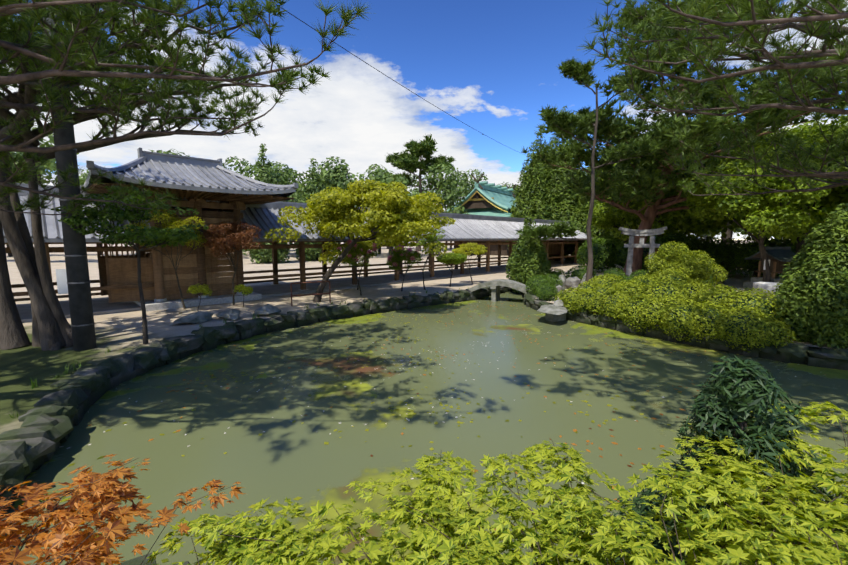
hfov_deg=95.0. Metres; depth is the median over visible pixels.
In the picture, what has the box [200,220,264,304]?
tree
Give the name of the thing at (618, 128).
big pine
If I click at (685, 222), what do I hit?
belt tree
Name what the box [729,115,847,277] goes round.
tree
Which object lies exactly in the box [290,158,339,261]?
conifer
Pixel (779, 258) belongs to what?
hokora shrine
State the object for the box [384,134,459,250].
pine
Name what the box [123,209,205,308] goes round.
yellow tree
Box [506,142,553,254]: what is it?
tall conifer
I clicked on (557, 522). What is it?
green maple
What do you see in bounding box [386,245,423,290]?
crape myrtle
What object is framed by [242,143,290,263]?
conifer
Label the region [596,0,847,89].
pine
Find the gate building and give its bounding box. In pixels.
[80,148,297,311]
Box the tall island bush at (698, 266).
[644,241,727,285]
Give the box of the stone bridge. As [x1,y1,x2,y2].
[466,279,532,301]
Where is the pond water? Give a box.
[1,290,847,564]
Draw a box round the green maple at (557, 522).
[146,401,847,564]
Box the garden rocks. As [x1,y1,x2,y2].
[173,273,756,323]
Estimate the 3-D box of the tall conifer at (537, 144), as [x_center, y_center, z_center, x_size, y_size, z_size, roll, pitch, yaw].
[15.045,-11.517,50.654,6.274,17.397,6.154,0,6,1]
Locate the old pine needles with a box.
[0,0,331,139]
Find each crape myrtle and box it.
[334,239,379,295]
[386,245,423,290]
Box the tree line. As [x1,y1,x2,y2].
[6,127,743,256]
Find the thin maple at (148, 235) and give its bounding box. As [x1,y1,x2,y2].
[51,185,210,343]
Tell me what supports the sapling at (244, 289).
on the ground at (115, 334)
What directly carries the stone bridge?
on the ground at (115, 334)
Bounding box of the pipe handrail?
[290,281,330,305]
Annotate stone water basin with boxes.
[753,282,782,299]
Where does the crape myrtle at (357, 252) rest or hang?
on the ground at (115, 334)
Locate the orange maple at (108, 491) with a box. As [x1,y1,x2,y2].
[0,454,245,564]
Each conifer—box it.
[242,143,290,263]
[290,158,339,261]
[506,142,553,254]
[521,128,546,199]
[541,106,585,260]
[564,150,622,260]
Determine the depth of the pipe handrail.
14.69 m
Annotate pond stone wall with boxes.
[0,286,847,564]
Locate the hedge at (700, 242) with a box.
[577,232,811,277]
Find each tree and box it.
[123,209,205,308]
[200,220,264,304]
[263,179,455,302]
[586,179,687,270]
[594,120,847,276]
[678,140,830,281]
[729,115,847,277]
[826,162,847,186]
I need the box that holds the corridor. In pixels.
[3,183,715,322]
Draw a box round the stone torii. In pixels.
[619,226,666,278]
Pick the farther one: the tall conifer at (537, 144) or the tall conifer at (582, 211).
the tall conifer at (537, 144)
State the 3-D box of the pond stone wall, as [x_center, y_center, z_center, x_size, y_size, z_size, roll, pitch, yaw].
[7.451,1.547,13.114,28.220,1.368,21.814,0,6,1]
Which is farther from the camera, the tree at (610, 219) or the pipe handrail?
the tree at (610, 219)
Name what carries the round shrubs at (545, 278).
on the ground at (115, 334)
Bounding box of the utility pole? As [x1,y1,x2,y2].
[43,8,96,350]
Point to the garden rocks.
(557, 310)
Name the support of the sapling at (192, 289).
on the ground at (115, 334)
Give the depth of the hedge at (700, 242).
24.59 m
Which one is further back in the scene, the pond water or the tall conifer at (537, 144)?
the tall conifer at (537, 144)
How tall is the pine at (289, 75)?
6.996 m
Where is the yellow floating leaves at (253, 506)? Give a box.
[31,306,847,562]
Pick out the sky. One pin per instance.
(489, 65)
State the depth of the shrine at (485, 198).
59.02 m
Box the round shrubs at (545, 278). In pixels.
[525,261,724,300]
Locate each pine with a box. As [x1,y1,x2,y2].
[0,0,374,217]
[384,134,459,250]
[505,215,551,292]
[515,55,667,282]
[521,0,847,276]
[577,0,847,195]
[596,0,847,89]
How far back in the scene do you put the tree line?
53.97 m
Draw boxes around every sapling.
[187,283,211,310]
[233,284,252,306]
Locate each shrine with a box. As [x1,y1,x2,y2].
[447,174,516,255]
[743,247,796,287]
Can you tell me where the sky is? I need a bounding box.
[0,0,847,239]
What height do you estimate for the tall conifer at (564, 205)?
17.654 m
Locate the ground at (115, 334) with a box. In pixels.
[0,240,847,440]
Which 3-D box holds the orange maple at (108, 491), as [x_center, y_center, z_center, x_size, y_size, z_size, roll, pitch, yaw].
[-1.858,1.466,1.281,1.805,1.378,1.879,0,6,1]
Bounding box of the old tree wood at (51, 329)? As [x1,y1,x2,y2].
[0,0,321,350]
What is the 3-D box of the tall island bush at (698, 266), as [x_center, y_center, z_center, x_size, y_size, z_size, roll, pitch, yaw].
[9.618,-0.620,14.397,2.607,1.828,2.829,1,6,5]
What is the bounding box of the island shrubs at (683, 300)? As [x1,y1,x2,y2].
[554,269,796,352]
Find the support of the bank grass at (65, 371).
on the ground at (115, 334)
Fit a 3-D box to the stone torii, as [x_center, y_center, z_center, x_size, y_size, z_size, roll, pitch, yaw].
[11.822,-1.455,21.187,2.305,3.140,0.496,2,7,19]
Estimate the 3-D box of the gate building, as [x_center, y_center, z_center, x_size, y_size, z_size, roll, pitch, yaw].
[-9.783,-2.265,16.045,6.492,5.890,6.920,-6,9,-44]
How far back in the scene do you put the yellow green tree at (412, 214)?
14.39 m
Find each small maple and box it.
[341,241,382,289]
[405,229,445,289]
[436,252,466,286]
[452,242,486,283]
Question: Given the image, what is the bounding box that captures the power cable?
[270,0,519,152]
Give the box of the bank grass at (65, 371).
[8,283,477,418]
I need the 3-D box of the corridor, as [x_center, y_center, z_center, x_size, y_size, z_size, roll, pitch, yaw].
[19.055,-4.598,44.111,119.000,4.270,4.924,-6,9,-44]
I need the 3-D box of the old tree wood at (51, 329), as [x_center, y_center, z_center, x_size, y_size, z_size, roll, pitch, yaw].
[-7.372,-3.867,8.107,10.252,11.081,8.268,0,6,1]
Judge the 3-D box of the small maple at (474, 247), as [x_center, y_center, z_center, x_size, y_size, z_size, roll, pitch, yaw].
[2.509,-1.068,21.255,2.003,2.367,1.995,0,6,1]
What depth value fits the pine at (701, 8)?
5.06 m

